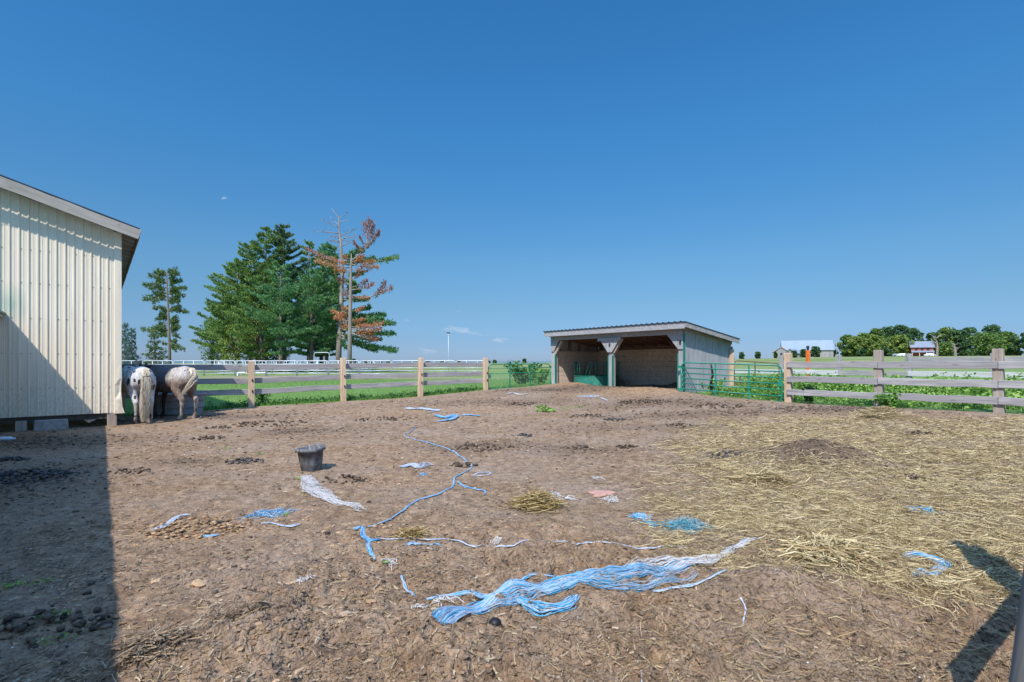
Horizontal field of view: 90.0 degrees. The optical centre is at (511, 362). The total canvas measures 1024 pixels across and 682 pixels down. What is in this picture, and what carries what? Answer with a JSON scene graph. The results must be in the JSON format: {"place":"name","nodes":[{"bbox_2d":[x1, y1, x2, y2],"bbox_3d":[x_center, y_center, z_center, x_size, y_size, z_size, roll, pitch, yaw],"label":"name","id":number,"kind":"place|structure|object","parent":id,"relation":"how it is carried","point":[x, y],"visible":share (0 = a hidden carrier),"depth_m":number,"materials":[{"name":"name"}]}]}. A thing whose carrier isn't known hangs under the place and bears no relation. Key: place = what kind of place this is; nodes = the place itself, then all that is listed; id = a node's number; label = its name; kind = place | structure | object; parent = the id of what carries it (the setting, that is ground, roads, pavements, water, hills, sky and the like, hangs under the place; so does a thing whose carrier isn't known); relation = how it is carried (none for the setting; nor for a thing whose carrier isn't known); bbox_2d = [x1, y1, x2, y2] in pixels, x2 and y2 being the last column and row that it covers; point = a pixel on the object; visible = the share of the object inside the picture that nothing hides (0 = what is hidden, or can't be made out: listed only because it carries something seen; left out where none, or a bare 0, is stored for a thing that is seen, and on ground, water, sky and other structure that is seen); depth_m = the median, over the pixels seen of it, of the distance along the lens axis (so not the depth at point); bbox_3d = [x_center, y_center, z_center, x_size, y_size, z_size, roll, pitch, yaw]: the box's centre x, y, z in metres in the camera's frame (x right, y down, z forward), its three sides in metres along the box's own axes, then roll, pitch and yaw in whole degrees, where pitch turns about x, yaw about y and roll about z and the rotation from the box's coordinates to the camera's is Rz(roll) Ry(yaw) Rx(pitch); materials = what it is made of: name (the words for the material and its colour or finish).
{"place":"outdoors","nodes":[
{"label":"outdoors","id":0,"kind":"place"},
{"bbox_2d":[150,361,551,362],"bbox_3d":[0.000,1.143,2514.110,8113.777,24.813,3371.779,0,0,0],"label":"hills","id":1,"kind":"structure","parent":0,"point":[376,361],"depth_m":3247.33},
{"bbox_2d":[0,382,1023,681],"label":"dirt ground","id":2,"kind":"structure","parent":0,"point":[404,496],"depth_m":4.61,"materials":[{"name":"soil"}]},
{"bbox_2d":[0,456,31,461],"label":"manure heap","id":3,"kind":"object","parent":2,"relation":"on","point":[6,458],"visible":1,"depth_m":8.05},
{"bbox_2d":[15,421,27,431],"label":"foundation block","id":4,"kind":"structure","parent":2,"relation":"on","point":[21,425],"depth_m":11.51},
{"bbox_2d":[0,467,80,483],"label":"manure heap","id":5,"kind":"object","parent":2,"relation":"on","point":[62,473],"visible":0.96,"depth_m":6.83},
{"bbox_2d":[33,419,68,430],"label":"foundation block","id":6,"kind":"structure","parent":2,"relation":"on","point":[50,424],"depth_m":11.77,"materials":[{"name":"concrete"}]},
{"bbox_2d":[0,606,118,645],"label":"manure heap","id":7,"kind":"object","parent":2,"relation":"on","point":[47,615],"visible":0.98,"depth_m":3.01,"materials":[{"name":"soil"}]},
{"bbox_2d":[0,174,141,425],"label":"barn","id":8,"kind":"structure","parent":2,"relation":"on","point":[64,266],"depth_m":11.88,"materials":[{"name":"beige metal"}]},
{"bbox_2d":[108,467,151,473],"bbox_3d":[-5.349,1.526,7.261,0.507,0.085,0.371,0,0,15],"label":"manure heap","id":9,"kind":"object","parent":2,"relation":"on","point":[140,469],"visible":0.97,"depth_m":7.20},
{"bbox_2d":[121,366,155,423],"bbox_3d":[-10.071,0.809,13.598,2.604,1.486,0.633,0,0,41],"label":"horse","id":10,"kind":"object","parent":2,"relation":"on","point":[138,382],"visible":0.89,"depth_m":12.83},
{"bbox_2d":[84,616,224,681],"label":"hay tuft","id":11,"kind":"object","parent":2,"relation":"on","point":[136,645],"visible":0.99,"depth_m":2.68,"materials":[{"name":"plant"}]},
{"bbox_2d":[139,362,198,419],"bbox_3d":[-9.557,0.767,14.076,2.655,1.530,0.627,0,0,22],"label":"horse","id":12,"kind":"object","parent":2,"relation":"on","point":[179,382],"visible":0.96,"depth_m":13.65},
{"bbox_2d":[153,392,206,414],"bbox_3d":[-9.719,1.196,14.850,1.541,0.600,0.979,0,0,-17],"label":"water tub","id":13,"kind":"object","parent":2,"relation":"on","point":[172,404],"visible":0.56,"depth_m":14.50,"materials":[{"name":"metal"}]},
{"bbox_2d":[137,516,255,540],"bbox_3d":[-2.933,1.530,4.790,0.986,0.070,0.682,0,0,0],"label":"manure heap","id":14,"kind":"object","parent":2,"relation":"on","point":[223,525],"visible":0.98,"depth_m":4.74,"materials":[{"name":"soil"}]},
{"bbox_2d":[225,457,263,463],"bbox_3d":[-4.138,1.520,7.950,0.593,0.092,0.392,0,0,0],"label":"manure heap","id":15,"kind":"object","parent":2,"relation":"on","point":[242,459],"visible":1,"depth_m":7.88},
{"bbox_2d":[199,590,292,622],"bbox_3d":[-1.607,1.468,3.096,0.553,0.173,0.293,0,0,0],"label":"hay tuft","id":16,"kind":"object","parent":2,"relation":"on","point":[230,615],"visible":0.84,"depth_m":3.09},
{"bbox_2d":[236,507,294,521],"bbox_3d":[-2.481,1.525,5.159,0.430,0.059,0.512,0,0,20],"label":"net scrap","id":17,"kind":"object","parent":2,"relation":"on","point":[265,513],"visible":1,"depth_m":5.17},
{"bbox_2d":[232,419,306,426],"bbox_3d":[-5.970,1.498,12.658,1.835,0.110,1.095,0,0,0],"label":"manure heap","id":18,"kind":"object","parent":2,"relation":"on","point":[247,422],"visible":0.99,"depth_m":12.60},
{"bbox_2d":[295,444,325,471],"bbox_3d":[-2.892,1.380,7.362,0.414,0.343,0.377,-4,3,-17],"label":"bucket","id":19,"kind":"object","parent":2,"relation":"on","point":[310,457],"visible":0.96,"depth_m":7.25,"materials":[{"name":"plastic"}]},
{"bbox_2d":[300,475,365,510],"bbox_3d":[-2.259,1.524,6.054,0.359,0.053,2.142,0,0,-37],"label":"frayed rope","id":20,"kind":"object","parent":2,"relation":"on","point":[311,486],"visible":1,"depth_m":5.97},
{"bbox_2d":[322,474,365,483],"bbox_3d":[-2.200,1.527,6.732,0.590,0.089,0.399,0,0,0],"label":"manure heap","id":21,"kind":"object","parent":2,"relation":"on","point":[354,477],"visible":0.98,"depth_m":6.69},
{"bbox_2d":[353,526,379,559],"bbox_3d":[-1.209,1.528,4.368,0.154,0.070,0.933,0,0,-27],"label":"baler twine","id":22,"kind":"object","parent":2,"relation":"on","point":[366,538],"visible":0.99,"depth_m":4.34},
{"bbox_2d":[350,426,471,528],"bbox_3d":[-1.315,1.511,8.328,1.260,0.085,7.126,0,0,-7],"label":"baler twine","id":23,"kind":"object","parent":2,"relation":"on","point":[406,507],"visible":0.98,"depth_m":6.07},
{"bbox_2d":[388,525,434,540],"bbox_3d":[-0.884,1.505,4.525,0.398,0.100,0.378,0,0,0],"label":"hay tuft","id":24,"kind":"object","parent":2,"relation":"on","point":[414,532],"visible":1,"depth_m":4.50,"materials":[{"name":"yellow plant"}]},
{"bbox_2d":[398,462,432,467],"bbox_3d":[-1.402,1.518,7.567,0.497,0.045,0.351,0,0,0],"label":"net scrap","id":25,"kind":"object","parent":2,"relation":"on","point":[414,465],"visible":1,"depth_m":7.55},
{"bbox_2d":[431,594,463,607],"bbox_3d":[-0.448,1.504,3.223,0.234,0.054,0.183,0,0,40],"label":"fluff","id":26,"kind":"object","parent":2,"relation":"on","point":[442,598],"visible":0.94,"depth_m":3.23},
{"bbox_2d":[454,442,518,450],"bbox_3d":[-0.481,1.504,9.099,0.933,0.090,0.833,0,0,39],"label":"manure heap","id":27,"kind":"object","parent":2,"relation":"on","point":[474,445],"visible":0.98,"depth_m":9.11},
{"bbox_2d":[0,387,1012,681],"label":"dry manure chips","id":28,"kind":"object","parent":2,"relation":"on","point":[370,601],"visible":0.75,"depth_m":4.16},
{"bbox_2d":[0,382,1020,667],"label":"manure crumbs","id":29,"kind":"object","parent":2,"relation":"on","point":[790,450],"visible":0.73,"depth_m":8.10,"materials":[{"name":"soil"}]},
{"bbox_2d":[0,387,1022,681],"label":"dirt clods","id":30,"kind":"object","parent":2,"relation":"on","point":[498,657],"visible":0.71,"depth_m":2.94,"materials":[{"name":"soil"}]},
{"bbox_2d":[0,386,1023,681],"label":"bedding bits","id":31,"kind":"object","parent":2,"relation":"on","point":[454,672],"visible":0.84,"depth_m":3.38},
{"bbox_2d":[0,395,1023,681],"bbox_3d":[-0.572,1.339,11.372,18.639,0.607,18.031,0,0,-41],"label":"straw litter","id":32,"kind":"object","parent":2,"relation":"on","point":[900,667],"visible":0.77,"depth_m":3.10,"materials":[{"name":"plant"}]},
{"bbox_2d":[378,537,681,548],"bbox_3d":[0.114,1.523,4.284,2.562,0.066,0.163,0,0,5],"label":"baler twine","id":33,"kind":"object","parent":2,"relation":"on","point":[524,540],"visible":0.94,"depth_m":4.30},
{"bbox_2d":[495,487,582,514],"bbox_3d":[0.297,1.447,5.460,0.943,0.192,0.776,0,0,32],"label":"hay tuft","id":34,"kind":"object","parent":2,"relation":"on","point":[531,500],"visible":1,"depth_m":5.38,"materials":[{"name":"yellow plant"}]},
{"bbox_2d":[427,537,758,625],"bbox_3d":[0.826,1.503,3.573,2.895,0.199,0.535,0,0,-22],"label":"twine bundle","id":35,"kind":"object","parent":2,"relation":"on","point":[452,614],"visible":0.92,"depth_m":3.40,"materials":[{"name":"plastic"}]},
{"bbox_2d":[573,362,619,385],"bbox_3d":[3.697,0.506,22.454,2.000,1.087,2.000,0,0,0],"label":"hay feeder","id":36,"kind":"object","parent":2,"relation":"on","point":[598,379],"visible":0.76,"depth_m":21.70,"materials":[{"name":"green paint"}]},
{"bbox_2d":[588,490,616,496],"bbox_3d":[1.042,1.530,6.024,0.364,0.038,0.314,0,0,-33],"label":"salt patch","id":37,"kind":"object","parent":2,"relation":"on","point":[598,493],"visible":1,"depth_m":6.00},
{"bbox_2d":[617,399,670,403],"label":"manure heap","id":38,"kind":"object","parent":2,"relation":"on","point":[630,400],"visible":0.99,"depth_m":15.58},
{"bbox_2d":[656,515,714,533],"bbox_3d":[1.635,1.500,4.760,0.573,0.112,0.540,0,0,0],"label":"twine bundle","id":39,"kind":"object","parent":2,"relation":"on","point":[678,523],"visible":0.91,"depth_m":4.75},
{"bbox_2d":[627,537,755,569],"bbox_3d":[1.459,1.533,3.967,1.349,0.143,0.229,0,0,-22],"label":"twine bundle","id":40,"kind":"object","parent":2,"relation":"on","point":[666,559],"visible":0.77,"depth_m":3.91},
{"bbox_2d":[689,403,746,408],"bbox_3d":[5.794,1.228,14.438,1.559,0.126,1.015,0,0,0],"label":"manure heap","id":41,"kind":"object","parent":2,"relation":"on","point":[723,406],"visible":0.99,"depth_m":14.29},
{"bbox_2d":[704,450,744,458],"bbox_3d":[3.370,1.466,8.167,0.655,0.101,0.430,0,0,0],"label":"manure heap","id":42,"kind":"object","parent":2,"relation":"on","point":[725,456],"visible":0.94,"depth_m":8.15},
{"bbox_2d":[720,466,814,486],"bbox_3d":[3.181,1.429,6.552,1.184,0.208,0.822,0,0,0],"label":"hay tuft","id":43,"kind":"object","parent":2,"relation":"on","point":[763,475],"visible":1,"depth_m":6.46,"materials":[{"name":"plant"}]},
{"bbox_2d":[620,413,1023,622],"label":"straw litter","id":44,"kind":"object","parent":2,"relation":"on","point":[940,550],"visible":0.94,"depth_m":5.40,"materials":[{"name":"plant"}]},
{"bbox_2d":[755,529,894,578],"bbox_3d":[2.342,1.417,3.877,0.971,0.209,0.684,0,0,0],"label":"hay tuft","id":45,"kind":"object","parent":2,"relation":"on","point":[822,546],"visible":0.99,"depth_m":3.82,"materials":[{"name":"plant"}]},
{"bbox_2d":[828,406,932,420],"bbox_3d":[8.364,1.129,11.649,2.047,0.329,1.482,0,0,0],"label":"hay tuft","id":46,"kind":"object","parent":2,"relation":"on","point":[871,412],"visible":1,"depth_m":11.58,"materials":[{"name":"plant"}]},
{"bbox_2d":[873,392,900,408],"bbox_3d":[9.763,1.004,13.391,0.621,0.464,0.697,0,0,0],"label":"weed plant","id":47,"kind":"object","parent":2,"relation":"on","point":[886,400],"visible":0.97,"depth_m":13.26,"materials":[{"name":"green plant"}]},
{"bbox_2d":[902,551,950,576],"bbox_3d":[3.043,1.505,3.737,0.290,0.063,0.614,0,0,35],"label":"net scrap","id":48,"kind":"object","parent":2,"relation":"on","point":[915,553],"visible":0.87,"depth_m":3.86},
{"bbox_2d":[1009,567,1023,681],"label":"post","id":49,"kind":"object","parent":2,"relation":"on","point":[1016,674],"visible":1,"depth_m":0.86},
{"bbox_2d":[0,0,1023,360],"label":"sky","id":50,"kind":"structure","parent":0,"point":[763,174],"materials":[{"name":"blue"}]},
{"bbox_2d":[121,356,1023,416],"bbox_3d":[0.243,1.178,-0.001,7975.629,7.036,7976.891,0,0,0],"label":"grass field","id":51,"kind":"structure","parent":0,"point":[502,369],"depth_m":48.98,"materials":[{"name":"plant"}]},
{"bbox_2d":[122,323,134,363],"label":"spruce tree","id":52,"kind":"object","parent":51,"relation":"on","point":[125,339],"visible":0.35,"depth_m":69.90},
{"bbox_2d":[122,327,145,363],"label":"spruce tree","id":53,"kind":"object","parent":51,"relation":"on","point":[131,348],"visible":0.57,"depth_m":65.90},
{"bbox_2d":[141,324,167,363],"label":"spruce tree","id":54,"kind":"object","parent":51,"relation":"on","point":[155,347],"visible":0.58,"depth_m":71.90,"materials":[{"name":"plant"}]},
{"bbox_2d":[141,266,189,363],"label":"pine tree","id":55,"kind":"object","parent":51,"relation":"on","point":[165,316],"visible":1,"depth_m":65.84,"materials":[{"name":"plant"}]},
{"bbox_2d":[197,321,219,363],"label":"tree","id":56,"kind":"object","parent":51,"relation":"on","point":[211,352],"visible":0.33,"depth_m":97.17,"materials":[{"name":"green plant"}]},
{"bbox_2d":[188,301,245,363],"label":"pine tree","id":57,"kind":"object","parent":51,"relation":"on","point":[216,348],"visible":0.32,"depth_m":91.97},
{"bbox_2d":[204,360,234,375],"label":"corral panel","id":58,"kind":"object","parent":51,"relation":"on","point":[219,370],"visible":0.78,"depth_m":53.56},
{"bbox_2d":[201,258,263,363],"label":"pine tree","id":59,"kind":"object","parent":51,"relation":"on","point":[222,289],"visible":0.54,"depth_m":83.79,"materials":[{"name":"plant"}]},
{"bbox_2d":[218,323,251,363],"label":"broadleaf tree","id":60,"kind":"object","parent":51,"relation":"on","point":[234,352],"visible":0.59,"depth_m":81.45,"materials":[{"name":"green plant"}]},
{"bbox_2d":[205,241,270,359],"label":"pine tree","id":61,"kind":"object","parent":51,"relation":"on","point":[247,250],"visible":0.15,"depth_m":90.62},
{"bbox_2d":[235,360,265,375],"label":"corral panel","id":62,"kind":"object","parent":51,"relation":"on","point":[247,364],"visible":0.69,"depth_m":53.37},
{"bbox_2d":[242,321,272,363],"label":"tree","id":63,"kind":"object","parent":51,"relation":"on","point":[255,350],"visible":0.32,"depth_m":83.42,"materials":[{"name":"green plant"}]},
{"bbox_2d":[224,274,292,371],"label":"pine tree","id":64,"kind":"object","parent":51,"relation":"on","point":[239,318],"visible":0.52,"depth_m":76.23,"materials":[{"name":"plant"}]},
{"bbox_2d":[229,226,287,363],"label":"pine tree","id":65,"kind":"object","parent":51,"relation":"on","point":[265,265],"visible":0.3,"depth_m":86.83,"materials":[{"name":"plant"}]},
{"bbox_2d":[239,260,319,371],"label":"pine tree","id":66,"kind":"object","parent":51,"relation":"on","point":[286,292],"visible":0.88,"depth_m":74.58,"materials":[{"name":"plant"}]},
{"bbox_2d":[266,360,296,375],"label":"corral panel","id":67,"kind":"object","parent":51,"relation":"on","point":[280,370],"visible":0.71,"depth_m":53.12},
{"bbox_2d":[267,223,307,363],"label":"pine tree","id":68,"kind":"object","parent":51,"relation":"on","point":[281,230],"visible":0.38,"depth_m":89.05,"materials":[{"name":"plant"}]},
{"bbox_2d":[122,358,487,415],"bbox_3d":[-7.063,0.742,17.006,14.534,1.855,0.245,0,0,-34],"label":"rail fence","id":69,"kind":"object","parent":51,"relation":"on","point":[251,380],"visible":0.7,"depth_m":17.68,"materials":[{"name":"grey wood"}]},
{"bbox_2d":[273,268,341,371],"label":"pine tree","id":70,"kind":"object","parent":51,"relation":"on","point":[311,306],"visible":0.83,"depth_m":76.66,"materials":[{"name":"plant"}]},
{"bbox_2d":[288,240,334,369],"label":"pine tree","id":71,"kind":"object","parent":51,"relation":"on","point":[311,259],"visible":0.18,"depth_m":91.33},
{"bbox_2d":[297,360,327,375],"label":"corral panel","id":72,"kind":"object","parent":51,"relation":"on","point":[307,370],"visible":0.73,"depth_m":52.82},
{"bbox_2d":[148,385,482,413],"bbox_3d":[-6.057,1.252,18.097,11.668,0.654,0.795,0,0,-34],"label":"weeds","id":73,"kind":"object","parent":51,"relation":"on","point":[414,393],"visible":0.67,"depth_m":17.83,"materials":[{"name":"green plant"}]},
{"bbox_2d":[286,281,352,369],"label":"pine tree","id":74,"kind":"object","parent":51,"relation":"on","point":[328,299],"visible":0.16,"depth_m":83.80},
{"bbox_2d":[300,242,348,369],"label":"pine tree","id":75,"kind":"object","parent":51,"relation":"on","point":[323,247],"visible":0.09,"depth_m":89.60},
{"bbox_2d":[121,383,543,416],"bbox_3d":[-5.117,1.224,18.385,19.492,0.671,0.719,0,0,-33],"label":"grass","id":76,"kind":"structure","parent":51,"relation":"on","point":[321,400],"depth_m":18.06,"materials":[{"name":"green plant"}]},
{"bbox_2d":[305,215,393,371],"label":"pine tree","id":77,"kind":"object","parent":51,"relation":"on","point":[357,259],"visible":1,"depth_m":73.84,"materials":[{"name":"brown plant"}]},
{"bbox_2d":[315,208,400,371],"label":"pine tree","id":78,"kind":"object","parent":51,"relation":"on","point":[333,288],"visible":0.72,"depth_m":77.66,"materials":[{"name":"green plant"}]},
{"bbox_2d":[503,360,541,384],"bbox_3d":[0.584,0.523,26.285,2.031,1.326,1.661,0,0,0],"label":"bush","id":79,"kind":"object","parent":51,"relation":"on","point":[522,378],"visible":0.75,"depth_m":25.92,"materials":[{"name":"green plant"}]},
{"bbox_2d":[527,368,549,384],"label":"weed plant","id":80,"kind":"object","parent":51,"relation":"on","point":[537,379],"visible":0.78,"depth_m":24.88,"materials":[{"name":"green plant"}]},
{"bbox_2d":[543,321,739,392],"bbox_3d":[4.877,-0.043,20.596,3.420,2.662,7.126,0,0,-37],"label":"run in shelter","id":81,"kind":"object","parent":51,"relation":"on","point":[657,353],"visible":0.84,"depth_m":20.79,"materials":[{"name":"grey wood"}]},
{"bbox_2d":[488,363,551,388],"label":"gate","id":82,"kind":"structure","parent":81,"relation":"attached to","point":[530,372],"depth_m":21.57,"materials":[{"name":"metal"}]},
{"bbox_2d":[729,349,733,388],"bbox_3d":[8.052,0.397,18.900,0.204,1.747,0.204,0,0,-17],"label":"wooden post","id":83,"kind":"object","parent":51,"relation":"on","point":[731,359],"visible":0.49,"depth_m":18.80,"materials":[{"name":"brown wood"}]},
{"bbox_2d":[708,372,835,401],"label":"weeds","id":84,"kind":"object","parent":51,"relation":"on","point":[759,391],"visible":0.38,"depth_m":17.49,"materials":[{"name":"green plant"}]},
{"bbox_2d":[780,340,834,357],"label":"grey barn","id":85,"kind":"structure","parent":51,"relation":"on","point":[826,347],"depth_m":221.83,"materials":[{"name":"metal"}]},
{"bbox_2d":[801,385,817,403],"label":"weed plant","id":86,"kind":"object","parent":51,"relation":"on","point":[807,398],"visible":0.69,"depth_m":15.25,"materials":[{"name":"green plant"}]},
{"bbox_2d":[810,346,821,356],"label":"broadleaf tree","id":87,"kind":"object","parent":51,"relation":"on","point":[816,351],"visible":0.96,"depth_m":204.44,"materials":[{"name":"green plant"}]},
{"bbox_2d":[835,335,852,356],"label":"broadleaf tree","id":88,"kind":"object","parent":51,"relation":"on","point":[843,350],"visible":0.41,"depth_m":234.75,"materials":[{"name":"green plant"}]},
{"bbox_2d":[846,336,863,356],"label":"broadleaf tree","id":89,"kind":"object","parent":51,"relation":"on","point":[853,345],"visible":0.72,"depth_m":227.00,"materials":[{"name":"green plant"}]},
{"bbox_2d":[860,334,885,355],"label":"broadleaf tree","id":90,"kind":"object","parent":51,"relation":"on","point":[870,340],"visible":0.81,"depth_m":222.94,"materials":[{"name":"green plant"}]},
{"bbox_2d":[869,328,887,346],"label":"broadleaf tree","id":91,"kind":"object","parent":51,"relation":"on","point":[875,331],"visible":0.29,"depth_m":250.26,"materials":[{"name":"green plant"}]},
{"bbox_2d":[734,353,1023,388],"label":"rail fence","id":92,"kind":"object","parent":51,"relation":"on","point":[909,372],"visible":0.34,"depth_m":19.36,"materials":[{"name":"grey wood"}]},
{"bbox_2d":[735,371,1023,411],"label":"weeds","id":93,"kind":"object","parent":51,"relation":"on","point":[984,391],"visible":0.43,"depth_m":15.16,"materials":[{"name":"green plant"}]},
{"bbox_2d":[884,334,914,353],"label":"broadleaf tree","id":94,"kind":"object","parent":51,"relation":"on","point":[901,342],"visible":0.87,"depth_m":224.22,"materials":[{"name":"green plant"}]},
{"bbox_2d":[889,324,912,352],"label":"broadleaf tree","id":95,"kind":"object","parent":51,"relation":"on","point":[902,329],"visible":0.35,"depth_m":248.35,"materials":[{"name":"green plant"}]},
{"bbox_2d":[783,348,1023,412],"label":"rail fence","id":96,"kind":"object","parent":51,"relation":"on","point":[998,365],"visible":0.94,"depth_m":13.05,"materials":[{"name":"grey wood"}]},
{"bbox_2d":[678,362,782,401],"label":"tube gate","id":97,"kind":"structure","parent":96,"relation":"attached to","point":[779,383],"depth_m":16.31,"materials":[{"name":"metal"}]},
{"bbox_2d":[904,327,926,351],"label":"broadleaf tree","id":98,"kind":"object","parent":51,"relation":"on","point":[915,332],"visible":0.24,"depth_m":255.97,"materials":[{"name":"green plant"}]},
{"bbox_2d":[908,341,934,355],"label":"farmhouse","id":99,"kind":"object","parent":51,"relation":"on","point":[919,348],"visible":0.73,"depth_m":219.80,"materials":[{"name":"brick"}]},
{"bbox_2d":[932,327,956,355],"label":"broadleaf tree","id":100,"kind":"object","parent":51,"relation":"on","point":[946,332],"visible":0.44,"depth_m":248.81,"materials":[{"name":"green plant"}]},
{"bbox_2d":[934,342,956,355],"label":"broadleaf tree","id":101,"kind":"object","parent":51,"relation":"on","point":[945,349],"visible":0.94,"depth_m":222.64,"materials":[{"name":"green plant"}]},
{"bbox_2d":[945,330,971,355],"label":"broadleaf tree","id":102,"kind":"object","parent":51,"relation":"on","point":[963,340],"visible":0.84,"depth_m":244.05,"materials":[{"name":"green plant"}]},
{"bbox_2d":[962,327,980,355],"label":"broadleaf tree","id":103,"kind":"object","parent":51,"relation":"on","point":[971,330],"visible":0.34,"depth_m":254.60,"materials":[{"name":"green plant"}]},
{"bbox_2d":[969,332,1007,355],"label":"broadleaf tree","id":104,"kind":"object","parent":51,"relation":"on","point":[985,340],"visible":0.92,"depth_m":226.58,"materials":[{"name":"green plant"}]},
{"bbox_2d":[980,324,1006,355],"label":"broadleaf tree","id":105,"kind":"object","parent":51,"relation":"on","point":[994,328],"visible":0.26,"depth_m":256.60,"materials":[{"name":"green plant"}]},
{"bbox_2d":[995,330,1020,355],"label":"broadleaf tree","id":106,"kind":"object","parent":51,"relation":"on","point":[1007,335],"visible":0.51,"depth_m":238.18,"materials":[{"name":"green plant"}]},
{"bbox_2d":[1008,337,1021,355],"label":"broadleaf tree","id":107,"kind":"object","parent":51,"relation":"on","point":[1014,351],"visible":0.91,"depth_m":235.31,"materials":[{"name":"green plant"}]},
{"bbox_2d":[700,385,1023,412],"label":"grass","id":108,"kind":"structure","parent":0,"point":[735,395],"depth_m":14.51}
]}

